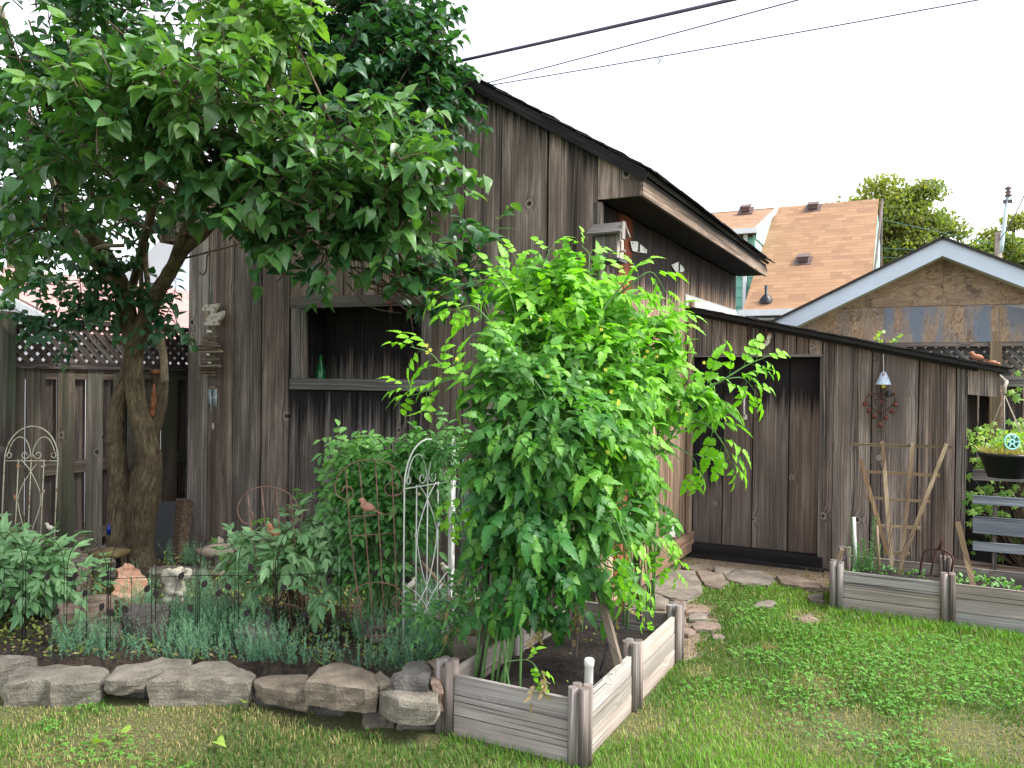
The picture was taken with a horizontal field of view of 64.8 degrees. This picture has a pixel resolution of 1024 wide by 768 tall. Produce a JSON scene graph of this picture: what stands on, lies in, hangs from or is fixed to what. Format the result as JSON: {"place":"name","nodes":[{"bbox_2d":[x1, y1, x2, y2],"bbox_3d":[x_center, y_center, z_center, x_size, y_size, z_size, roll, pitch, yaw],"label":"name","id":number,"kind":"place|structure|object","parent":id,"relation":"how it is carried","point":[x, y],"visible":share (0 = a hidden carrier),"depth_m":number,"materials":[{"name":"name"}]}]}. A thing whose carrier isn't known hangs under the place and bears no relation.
{"place":"outdoors","nodes":[
{"label":"outdoors","id":0,"kind":"place"},
{"bbox_2d":[0,267,188,521],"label":"red roof garage","id":1,"kind":"structure","parent":0,"point":[24,302],"depth_m":9.19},
{"bbox_2d":[125,241,188,289],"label":"white gabled house","id":2,"kind":"structure","parent":0,"point":[159,253],"depth_m":23.35,"materials":[{"name":"paint"}]},
{"bbox_2d":[0,551,528,678],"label":"garden soil","id":3,"kind":"structure","parent":0,"point":[259,668],"depth_m":4.42,"materials":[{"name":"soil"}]},
{"bbox_2d":[1,426,58,555],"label":"wire trellis","id":4,"kind":"object","parent":3,"relation":"on","point":[49,527],"visible":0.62,"depth_m":6.05,"materials":[{"name":"white paint"}]},
{"bbox_2d":[0,532,108,650],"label":"border fence","id":5,"kind":"object","parent":3,"relation":"on","point":[47,577],"visible":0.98,"depth_m":4.43,"materials":[{"name":"metal"}]},
{"bbox_2d":[0,511,118,631],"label":"peony","id":6,"kind":"object","parent":3,"relation":"on","point":[11,557],"visible":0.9,"depth_m":4.86,"materials":[{"name":"green plant"}]},
{"bbox_2d":[59,547,91,596],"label":"boulder","id":7,"kind":"object","parent":3,"relation":"on","point":[83,556],"visible":0.32,"depth_m":5.54,"materials":[{"name":"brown stone"}]},
{"bbox_2d":[54,594,114,623],"bbox_3d":[-2.589,1.370,4.879,0.314,0.144,0.301,1,0,27],"label":"bed rock","id":8,"kind":"object","parent":3,"relation":"on","point":[93,605],"visible":0.62,"depth_m":4.82,"materials":[{"name":"stone"}]},
{"bbox_2d":[81,621,123,645],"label":"bed rock","id":9,"kind":"object","parent":3,"relation":"on","point":[120,628],"visible":0.41,"depth_m":4.52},
{"bbox_2d":[88,544,116,580],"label":"boulder","id":10,"kind":"object","parent":3,"relation":"on","point":[113,565],"visible":0.3,"depth_m":5.82,"materials":[{"name":"stone"}]},
{"bbox_2d":[89,547,130,574],"bbox_3d":[-2.974,1.305,5.971,0.274,0.191,0.274,1,0,27],"label":"birdbath","id":11,"kind":"object","parent":3,"relation":"on","point":[119,553],"visible":0.47,"depth_m":5.94,"materials":[{"name":"beige stone"}]},
{"bbox_2d":[111,563,147,609],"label":"pink rock","id":12,"kind":"object","parent":3,"relation":"on","point":[132,570],"visible":0.61,"depth_m":5.31,"materials":[{"name":"stone"}]},
{"bbox_2d":[122,602,170,643],"bbox_3d":[-2.098,1.376,4.632,0.269,0.199,0.422,1,0,-18],"label":"bed rock","id":13,"kind":"object","parent":3,"relation":"on","point":[142,613],"visible":0.69,"depth_m":4.51,"materials":[{"name":"stone"}]},
{"bbox_2d":[104,657,191,695],"bbox_3d":[-1.830,1.456,4.052,0.292,0.102,0.418,1,0,27],"label":"wall stone","id":14,"kind":"object","parent":3,"relation":"on","point":[125,679],"visible":0.88,"depth_m":3.94,"materials":[{"name":"grey stone"}]},
{"bbox_2d":[107,536,201,649],"bbox_3d":[-1.930,1.175,4.368,0.486,0.700,0.010,1,0,-12],"label":"border fence","id":15,"kind":"object","parent":3,"relation":"on","point":[155,594],"visible":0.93,"depth_m":4.37,"materials":[{"name":"metal"}]},
{"bbox_2d":[154,501,175,559],"bbox_3d":[-2.917,1.222,6.723,0.475,0.472,0.206,1,0,27],"label":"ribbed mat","id":16,"kind":"object","parent":3,"relation":"on","point":[164,529],"visible":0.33,"depth_m":6.71,"materials":[{"name":"grey rubber"}]},
{"bbox_2d":[161,566,191,605],"bbox_3d":[-2.157,1.315,5.189,0.225,0.278,0.141,1,0,27],"label":"elephant statue","id":17,"kind":"object","parent":3,"relation":"on","point":[170,587],"visible":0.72,"depth_m":5.17,"materials":[{"name":"stone"}]},
{"bbox_2d":[148,565,207,584],"bbox_3d":[-2.439,1.399,5.924,0.511,0.116,0.227,1,0,3],"label":"log edge","id":18,"kind":"object","parent":3,"relation":"on","point":[158,570],"visible":0.41,"depth_m":5.88,"materials":[{"name":"wood"}]},
{"bbox_2d":[172,498,192,559],"bbox_3d":[-2.742,1.214,6.723,0.139,0.508,0.385,1,0,-16],"label":"log","id":19,"kind":"object","parent":3,"relation":"on","point":[183,516],"visible":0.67,"depth_m":6.71,"materials":[{"name":"wood"}]},
{"bbox_2d":[195,536,238,576],"bbox_3d":[-2.183,1.271,6.012,0.339,0.279,0.339,1,0,27],"label":"stone lantern","id":20,"kind":"object","parent":3,"relation":"on","point":[207,552],"visible":0.62,"depth_m":5.94,"materials":[{"name":"stone"}]},
{"bbox_2d":[193,535,278,647],"bbox_3d":[-1.511,1.180,4.425,0.465,0.701,0.010,1,0,-3],"label":"border fence","id":21,"kind":"object","parent":3,"relation":"on","point":[228,587],"visible":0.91,"depth_m":4.42,"materials":[{"name":"metal"}]},
{"bbox_2d":[0,547,492,667],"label":"bed weeds","id":22,"kind":"object","parent":3,"relation":"on","point":[151,644],"visible":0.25,"depth_m":4.62,"materials":[{"name":"green plant"}]},
{"bbox_2d":[234,619,278,653],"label":"bed rock","id":23,"kind":"object","parent":3,"relation":"on","point":[252,628],"visible":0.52,"depth_m":4.41,"materials":[{"name":"stone"}]},
{"bbox_2d":[0,0,521,568],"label":"lilac tree","id":24,"kind":"object","parent":3,"relation":"on","point":[148,100],"visible":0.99,"depth_m":4.04,"materials":[{"name":"green plant"}]},
{"bbox_2d":[47,538,479,670],"bbox_3d":[-1.488,1.329,5.300,2.745,0.233,2.356,1,0,5],"label":"sedum ground cover","id":25,"kind":"object","parent":3,"relation":"on","point":[185,625],"visible":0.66,"depth_m":4.40,"materials":[{"name":"plant"}]},
{"bbox_2d":[237,486,309,635],"bbox_3d":[-1.387,1.069,4.692,0.448,0.943,0.074,1,0,1],"label":"copper trellis","id":26,"kind":"object","parent":3,"relation":"on","point":[270,525],"visible":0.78,"depth_m":4.71,"materials":[{"name":"brown metal"}]},
{"bbox_2d":[209,488,373,632],"bbox_3d":[-1.265,1.018,4.788,1.073,0.832,0.824,1,0,-9],"label":"peony","id":27,"kind":"object","parent":3,"relation":"on","point":[311,545],"visible":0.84,"depth_m":4.66,"materials":[{"name":"green plant"}]},
{"bbox_2d":[276,518,400,645],"bbox_3d":[-0.968,1.146,4.518,0.692,0.780,0.010,1,0,-14],"label":"border fence","id":28,"kind":"object","parent":3,"relation":"on","point":[329,581],"visible":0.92,"depth_m":4.52,"materials":[{"name":"metal"}]},
{"bbox_2d":[334,459,403,651],"bbox_3d":[-0.784,0.946,4.412,0.394,1.059,0.088,1,0,0],"label":"copper trellis","id":29,"kind":"object","parent":3,"relation":"on","point":[365,505],"visible":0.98,"depth_m":4.42,"materials":[{"name":"brown metal"}]},
{"bbox_2d":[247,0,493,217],"bbox_3d":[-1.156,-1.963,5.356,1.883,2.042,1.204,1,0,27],"label":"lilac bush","id":30,"kind":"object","parent":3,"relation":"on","point":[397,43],"visible":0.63,"depth_m":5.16,"materials":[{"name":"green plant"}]},
{"bbox_2d":[359,615,399,647],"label":"bed rock","id":31,"kind":"object","parent":3,"relation":"on","point":[367,631],"visible":0.34,"depth_m":4.50,"materials":[{"name":"stone"}]},
{"bbox_2d":[306,406,471,638],"bbox_3d":[-0.712,0.783,4.808,1.163,1.314,0.653,1,0,7],"label":"rose bush","id":32,"kind":"object","parent":3,"relation":"on","point":[398,458],"visible":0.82,"depth_m":4.70,"materials":[{"name":"green plant"}]},
{"bbox_2d":[402,438,449,649],"bbox_3d":[-0.474,0.890,4.576,0.031,1.164,0.429,1,0,33],"label":"wire trellis","id":33,"kind":"object","parent":3,"relation":"on","point":[412,584],"visible":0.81,"depth_m":4.54,"materials":[{"name":"white paint"}]},
{"bbox_2d":[385,566,506,659],"bbox_3d":[-0.263,1.179,3.997,0.701,0.546,0.468,1,0,27],"label":"hellebore","id":34,"kind":"object","parent":3,"relation":"on","point":[458,602],"visible":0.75,"depth_m":4.01,"materials":[{"name":"green plant"}]},
{"bbox_2d":[449,438,455,629],"bbox_3d":[-0.363,0.889,4.928,0.012,1.144,0.390,1,0,0],"label":"wire trellis","id":35,"kind":"object","parent":3,"relation":"on","point":[452,551],"visible":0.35,"depth_m":4.87,"materials":[{"name":"white paint"}]},
{"bbox_2d":[449,635,489,663],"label":"bed rock","id":36,"kind":"object","parent":3,"relation":"on","point":[461,652],"visible":0.4,"depth_m":4.17,"materials":[{"name":"stone"}]},
{"bbox_2d":[0,522,1023,767],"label":"lawn","id":37,"kind":"structure","parent":0,"point":[352,724],"depth_m":3.70,"materials":[{"name":"plant"}]},
{"bbox_2d":[0,655,36,689],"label":"wall stone","id":38,"kind":"object","parent":37,"relation":"on","point":[9,664],"visible":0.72,"depth_m":4.09,"materials":[{"name":"grey stone"}]},
{"bbox_2d":[0,664,109,708],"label":"wall stone","id":39,"kind":"object","parent":37,"relation":"on","point":[58,685],"visible":0.95,"depth_m":3.88,"materials":[{"name":"grey stone"}]},
{"bbox_2d":[0,311,188,554],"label":"lattice fence","id":40,"kind":"object","parent":37,"relation":"on","point":[82,463],"visible":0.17,"depth_m":6.65,"materials":[{"name":"brown wood"}]},
{"bbox_2d":[147,661,255,707],"bbox_3d":[-1.505,1.491,4.027,0.496,0.158,0.321,1,0,-2],"label":"wall stone","id":41,"kind":"object","parent":37,"relation":"on","point":[203,683],"visible":0.98,"depth_m":3.89,"materials":[{"name":"grey stone"}]},
{"bbox_2d":[252,693,345,716],"bbox_3d":[-1.030,1.540,3.874,0.535,0.076,0.052,1,0,19],"label":"wall stone","id":42,"kind":"object","parent":37,"relation":"on","point":[317,710],"visible":0.3,"depth_m":3.82,"materials":[{"name":"stone"}]},
{"bbox_2d":[253,674,308,711],"bbox_3d":[-1.069,1.475,3.907,0.378,0.096,0.234,1,0,27],"label":"wall stone","id":43,"kind":"object","parent":42,"relation":"on","point":[287,691],"visible":0.84,"depth_m":3.83,"materials":[{"name":"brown stone"}]},
{"bbox_2d":[361,713,394,728],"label":"wall stone","id":44,"kind":"object","parent":37,"relation":"on","point":[390,724],"visible":0.26,"depth_m":3.68,"materials":[{"name":"grey stone"}]},
{"bbox_2d":[366,704,389,724],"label":"wall stone","id":45,"kind":"object","parent":44,"relation":"on","point":[375,717],"visible":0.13,"depth_m":3.66,"materials":[{"name":"stone"}]},
{"bbox_2d":[304,662,378,712],"bbox_3d":[-0.759,1.401,3.724,0.415,0.137,0.291,1,0,27],"label":"wall stone","id":46,"kind":"object","parent":45,"relation":"on","point":[339,686],"visible":1,"depth_m":3.63,"materials":[{"name":"grey stone"}]},
{"bbox_2d":[375,671,391,709],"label":"wall stone","id":47,"kind":"object","parent":45,"relation":"on","point":[383,681],"visible":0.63,"depth_m":3.69,"materials":[{"name":"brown stone"}]},
{"bbox_2d":[396,723,433,729],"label":"wall stone","id":48,"kind":"object","parent":37,"relation":"on","point":[406,726],"visible":0.21,"depth_m":3.66,"materials":[{"name":"grey stone"}]},
{"bbox_2d":[378,687,440,725],"bbox_3d":[-0.454,1.418,3.583,0.285,0.131,0.209,1,0,3],"label":"wall stone","id":49,"kind":"object","parent":48,"relation":"on","point":[409,707],"visible":0.77,"depth_m":3.50,"materials":[{"name":"grey stone"}]},
{"bbox_2d":[390,660,431,691],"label":"wall stone","id":50,"kind":"object","parent":49,"relation":"on","point":[413,676],"visible":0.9,"depth_m":3.58,"materials":[{"name":"stone"}]},
{"bbox_2d":[426,659,443,711],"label":"wall stone","id":51,"kind":"object","parent":49,"relation":"on","point":[436,684],"visible":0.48,"depth_m":3.60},
{"bbox_2d":[0,598,1023,767],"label":"clover","id":52,"kind":"object","parent":37,"relation":"on","point":[780,700],"visible":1,"depth_m":4.20,"materials":[{"name":"green plant"}]},
{"bbox_2d":[434,601,684,767],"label":"raised bed","id":53,"kind":"object","parent":37,"relation":"on","point":[578,725],"visible":0.66,"depth_m":3.58,"materials":[{"name":"grey wood"}]},
{"bbox_2d":[485,624,652,696],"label":"raised bed soil","id":54,"kind":"structure","parent":53,"relation":"in","point":[561,665],"depth_m":4.12,"materials":[{"name":"soil"}]},
{"bbox_2d":[477,551,489,677],"bbox_3d":[-0.138,1.093,3.874,0.033,0.619,0.081,1,1,43],"label":"stake","id":55,"kind":"object","parent":54,"relation":"on","point":[481,639],"visible":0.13,"depth_m":3.86,"materials":[{"name":"brown wood"}]},
{"bbox_2d":[378,241,641,717],"bbox_3d":[0.013,0.356,3.844,1.149,2.139,0.889,1,0,27],"label":"tomato plant","id":56,"kind":"object","parent":54,"relation":"on","point":[489,473],"visible":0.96,"depth_m":3.65,"materials":[{"name":"green plant"}]},
{"bbox_2d":[571,598,578,656],"bbox_3d":[0.323,0.983,4.030,0.032,0.735,0.078,1,0,16],"label":"stake","id":57,"kind":"object","parent":54,"relation":"on","point":[574,650],"visible":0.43,"depth_m":4.00,"materials":[{"name":"brown wood"}]},
{"bbox_2d":[473,226,687,650],"bbox_3d":[0.346,0.309,4.149,1.075,2.237,1.339,1,0,27],"label":"tomato plant","id":58,"kind":"object","parent":54,"relation":"on","point":[569,305],"visible":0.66,"depth_m":3.90,"materials":[{"name":"green plant"}]},
{"bbox_2d":[584,657,593,683],"bbox_3d":[0.334,1.326,3.523,0.047,0.259,0.044,1,0,27],"label":"plastic pipe","id":59,"kind":"object","parent":54,"relation":"on","point":[588,668],"visible":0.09,"depth_m":3.51,"materials":[{"name":"white plastic"}]},
{"bbox_2d":[631,484,642,621],"bbox_3d":[0.675,0.868,4.382,0.082,0.837,0.022,1,0,27],"label":"stake","id":60,"kind":"object","parent":54,"relation":"on","point":[636,564],"visible":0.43,"depth_m":4.37,"materials":[{"name":"brown wood"}]},
{"bbox_2d":[588,559,622,665],"bbox_3d":[0.424,1.011,3.837,0.040,0.515,0.458,1,0,-17],"label":"stake","id":61,"kind":"object","parent":53,"relation":"on","point":[611,636],"visible":0.53,"depth_m":3.72,"materials":[{"name":"brown wood"}]},
{"bbox_2d":[584,292,789,632],"bbox_3d":[0.767,0.466,4.337,1.033,1.932,0.998,0,1,-37],"label":"tomato plant","id":62,"kind":"object","parent":53,"relation":"on","point":[674,357],"visible":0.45,"depth_m":4.24,"materials":[{"name":"green plant"}]},
{"bbox_2d":[153,50,1012,607],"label":"wooden shed","id":63,"kind":"structure","parent":37,"relation":"on","point":[797,500],"depth_m":6.61,"materials":[{"name":"brown wood"}]},
{"bbox_2d":[199,254,209,275],"bbox_3d":[-2.622,-1.015,6.858,0.088,0.192,0.075,1,0,-4],"label":"wall hook","id":64,"kind":"object","parent":63,"relation":"attached to","point":[206,265],"depth_m":6.83,"materials":[{"name":"metal"}]},
{"bbox_2d":[197,277,224,428],"bbox_3d":[-2.571,-0.261,6.823,0.357,1.289,0.070,1,0,27],"label":"duck wind chime","id":65,"kind":"object","parent":64,"relation":"hanging from","point":[211,316],"visible":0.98,"depth_m":6.80,"materials":[{"name":"white paint"}]},
{"bbox_2d":[316,355,325,378],"bbox_3d":[-1.542,-0.111,6.513,0.075,0.240,0.075,1,0,27],"label":"glass bottle","id":66,"kind":"object","parent":63,"relation":"on","point":[320,373],"visible":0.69,"depth_m":6.49,"materials":[{"name":"green"}]},
{"bbox_2d":[456,0,736,62],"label":"power cable","id":67,"kind":"object","parent":63,"relation":"attached to","point":[697,7],"visible":0.91,"depth_m":5.08,"materials":[{"name":"rubber"}]},
{"bbox_2d":[586,221,629,264],"bbox_3d":[0.626,-0.912,5.224,0.234,0.263,0.205,1,0,27],"label":"birdhouse","id":68,"kind":"object","parent":63,"relation":"attached to","point":[613,236],"visible":0.89,"depth_m":5.17,"materials":[{"name":"grey wood"}]},
{"bbox_2d":[614,212,683,576],"bbox_3d":[1.116,0.097,6.391,0.052,2.605,1.628,1,0,27],"label":"side door","id":69,"kind":"structure","parent":63,"relation":"in","point":[643,243],"depth_m":6.37,"materials":[{"name":"brown wood"}]},
{"bbox_2d":[862,355,897,426],"bbox_3d":[3.004,0.057,6.587,0.264,0.585,0.036,1,0,27],"label":"heart bell chime","id":70,"kind":"object","parent":63,"relation":"hanging from","point":[874,416],"visible":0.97,"depth_m":6.59,"materials":[{"name":"metal"}]},
{"bbox_2d":[876,354,891,387],"bbox_3d":[3.019,-0.106,6.556,0.124,0.280,0.124,1,0,27],"label":"bell","id":71,"kind":"object","parent":63,"relation":"hanging from","point":[883,380],"visible":1,"depth_m":6.53,"materials":[{"name":"white paint"}]},
{"bbox_2d":[965,374,1023,478],"bbox_3d":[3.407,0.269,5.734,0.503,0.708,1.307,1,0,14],"label":"hanging basket","id":72,"kind":"object","parent":63,"relation":"hanging from","point":[1002,461],"visible":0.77,"depth_m":5.32,"materials":[{"name":"black plastic"}]},
{"bbox_2d":[1004,434,1019,449],"bbox_3d":[3.238,0.374,5.239,0.108,0.107,0.039,1,0,0],"label":"pinwheel","id":73,"kind":"object","parent":72,"relation":"on","point":[1013,442],"visible":1,"depth_m":5.22,"materials":[{"name":"teal plastic"}]},
{"bbox_2d":[753,600,776,609],"bbox_3d":[1.808,1.576,5.753,0.145,0.037,0.245,1,0,27],"label":"flagstone","id":74,"kind":"object","parent":37,"relation":"on","point":[767,603],"visible":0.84,"depth_m":5.73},
{"bbox_2d":[797,614,819,625],"bbox_3d":[1.979,1.583,5.393,0.141,0.037,0.247,1,0,5],"label":"flagstone","id":75,"kind":"object","parent":37,"relation":"on","point":[808,618],"visible":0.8,"depth_m":5.39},
{"bbox_2d":[807,593,824,605],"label":"flagstone","id":76,"kind":"object","parent":37,"relation":"on","point":[818,599],"visible":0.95,"depth_m":5.84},
{"bbox_2d":[820,172,974,264],"bbox_3d":[15.205,-3.418,32.785,6.099,10.005,4.271,1,1,37],"label":"maple tree","id":77,"kind":"object","parent":37,"relation":"on","point":[907,204],"visible":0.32,"depth_m":31.46,"materials":[{"name":"green plant"}]},
{"bbox_2d":[829,546,1023,633],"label":"raised bed","id":78,"kind":"object","parent":37,"relation":"on","point":[947,597],"visible":0.87,"depth_m":5.46,"materials":[{"name":"grey wood"}]},
{"bbox_2d":[872,341,1023,470],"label":"dark fence","id":79,"kind":"object","parent":37,"relation":"on","point":[989,405],"visible":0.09,"depth_m":7.13,"materials":[{"name":"brown wood"}]},
{"bbox_2d":[962,210,1023,265],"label":"maple tree","id":80,"kind":"object","parent":37,"relation":"on","point":[1013,250],"visible":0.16,"depth_m":32.17,"materials":[{"name":"green plant"}]},
{"bbox_2d":[965,469,1023,569],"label":"slatted bin","id":81,"kind":"object","parent":37,"relation":"on","point":[994,525],"visible":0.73,"depth_m":6.05,"materials":[{"name":"grey wood"}]},
{"bbox_2d":[995,186,1012,257],"bbox_3d":[14.510,-2.113,23.933,0.257,7.460,0.507,1,0,-28],"label":"utility pole","id":82,"kind":"object","parent":37,"relation":"on","point":[999,247],"visible":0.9,"depth_m":23.82,"materials":[{"name":"grey wood"}]},
{"bbox_2d":[0,0,1023,276],"label":"sky","id":83,"kind":"structure","parent":0,"point":[802,118],"materials":[{"name":"white"}]},
{"bbox_2d":[488,0,798,82],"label":"thin wire","id":84,"kind":"object","parent":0,"point":[649,39],"visible":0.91,"depth_m":9.12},
{"bbox_2d":[618,556,829,664],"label":"path","id":85,"kind":"structure","parent":0,"point":[766,569],"depth_m":6.68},
{"bbox_2d":[625,593,668,610],"bbox_3d":[0.992,1.559,5.747,0.272,0.056,0.453,1,0,27],"label":"flagstone","id":86,"kind":"object","parent":85,"relation":"on","point":[661,602],"visible":0.35,"depth_m":5.65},
{"bbox_2d":[649,570,702,602],"bbox_3d":[1.322,1.558,6.268,0.398,0.058,0.967,1,0,27],"label":"flagstone","id":87,"kind":"object","parent":85,"relation":"on","point":[680,592],"visible":0.73,"depth_m":6.10,"materials":[{"name":"stone"}]},
{"bbox_2d":[681,565,710,571],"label":"flagstone","id":88,"kind":"object","parent":85,"relation":"on","point":[694,568],"visible":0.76,"depth_m":6.77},
{"bbox_2d":[688,612,707,622],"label":"flagstone","id":89,"kind":"object","parent":85,"relation":"on","point":[694,617],"visible":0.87,"depth_m":5.33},
{"bbox_2d":[691,621,720,633],"bbox_3d":[1.240,1.566,5.166,0.187,0.053,0.206,1,0,27],"label":"flagstone","id":90,"kind":"object","parent":85,"relation":"on","point":[703,626],"visible":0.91,"depth_m":5.13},
{"bbox_2d":[696,570,729,590],"bbox_3d":[1.600,1.561,6.402,0.218,0.056,0.551,1,0,4],"label":"flagstone","id":91,"kind":"object","parent":85,"relation":"on","point":[713,580],"visible":0.89,"depth_m":6.35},
{"bbox_2d":[714,566,734,576],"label":"flagstone","id":92,"kind":"object","parent":85,"relation":"on","point":[724,571],"visible":0.75,"depth_m":6.67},
{"bbox_2d":[725,569,772,587],"bbox_3d":[1.921,1.565,6.484,0.384,0.057,0.512,1,0,27],"label":"flagstone","id":93,"kind":"object","parent":85,"relation":"on","point":[749,577],"visible":0.94,"depth_m":6.42,"materials":[{"name":"stone"}]},
{"bbox_2d":[679,561,828,658],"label":"dry tufts","id":94,"kind":"object","parent":85,"relation":"on","point":[761,570],"visible":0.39,"depth_m":6.50,"materials":[{"name":"green plant"}]},
{"bbox_2d":[776,575,821,591],"bbox_3d":[2.255,1.568,6.359,0.390,0.055,0.331,1,0,27],"label":"flagstone","id":95,"kind":"object","parent":85,"relation":"on","point":[794,581],"visible":0.98,"depth_m":6.27,"materials":[{"name":"stone"}]},
{"bbox_2d":[493,0,978,84],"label":"thin wire","id":96,"kind":"object","parent":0,"point":[661,56],"visible":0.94,"depth_m":9.23,"materials":[{"name":"metal"}]},
{"bbox_2d":[712,199,882,320],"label":"mint green house","id":97,"kind":"structure","parent":0,"point":[813,250],"depth_m":19.88,"materials":[{"name":"orange"}]},
{"bbox_2d":[771,236,1023,462],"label":"plywood garage","id":98,"kind":"structure","parent":0,"point":[942,289],"depth_m":11.47,"materials":[{"name":"brown wood"}]},
{"bbox_2d":[851,567,1023,590],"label":"vegetable soil","id":99,"kind":"structure","parent":0,"point":[896,574],"depth_m":5.75,"materials":[{"name":"soil"}]},
{"bbox_2d":[852,517,856,567],"bbox_3d":[2.509,1.171,5.909,0.042,0.390,0.024,1,0,27],"label":"stake","id":100,"kind":"object","parent":99,"relation":"on","point":[854,532],"visible":0.69,"depth_m":5.90,"materials":[{"name":"white paint"}]},
{"bbox_2d":[845,512,882,571],"bbox_3d":[2.584,1.161,5.903,0.260,0.461,0.277,1,0,12],"label":"rosemary","id":101,"kind":"object","parent":99,"relation":"on","point":[870,556],"visible":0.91,"depth_m":5.84,"materials":[{"name":"green plant"}]},
{"bbox_2d":[875,525,880,572],"bbox_3d":[2.616,1.181,5.769,0.017,0.335,0.073,1,0,1],"label":"stake","id":102,"kind":"object","parent":99,"relation":"on","point":[878,549],"visible":1,"depth_m":5.76,"materials":[{"name":"beige wood"}]},
{"bbox_2d":[851,441,950,574],"bbox_3d":[2.854,0.909,5.961,0.681,0.957,0.291,1,0,27],"label":"fan trellis","id":103,"kind":"object","parent":99,"relation":"on","point":[890,552],"visible":0.97,"depth_m":5.95,"materials":[{"name":"beige wood"}]},
{"bbox_2d":[844,564,1022,589],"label":"seedlings","id":104,"kind":"object","parent":99,"relation":"on","point":[1005,583],"visible":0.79,"depth_m":5.54,"materials":[{"name":"green plant"}]},
{"bbox_2d":[919,539,954,574],"bbox_3d":[2.990,1.221,5.682,0.222,0.270,0.024,1,0,27],"label":"fork head","id":105,"kind":"object","parent":99,"relation":"on","point":[940,549],"visible":0.95,"depth_m":5.67},
{"bbox_2d":[955,522,975,585],"bbox_3d":[3.115,1.178,5.538,0.042,0.429,0.263,1,0,1],"label":"stake","id":106,"kind":"object","parent":99,"relation":"on","point":[965,553],"visible":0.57,"depth_m":5.53,"materials":[{"name":"beige wood"}]},
{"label":"side soil","id":107,"kind":"structure","parent":0,"visible":0},
{"bbox_2d":[946,557,1023,572],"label":"timber log","id":108,"kind":"object","parent":107,"relation":"on","point":[974,564],"depth_m":6.13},
{"bbox_2d":[953,369,1023,567],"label":"grape vine","id":109,"kind":"object","parent":107,"relation":"on","point":[981,508],"visible":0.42,"depth_m":6.33,"materials":[{"name":"green plant"}]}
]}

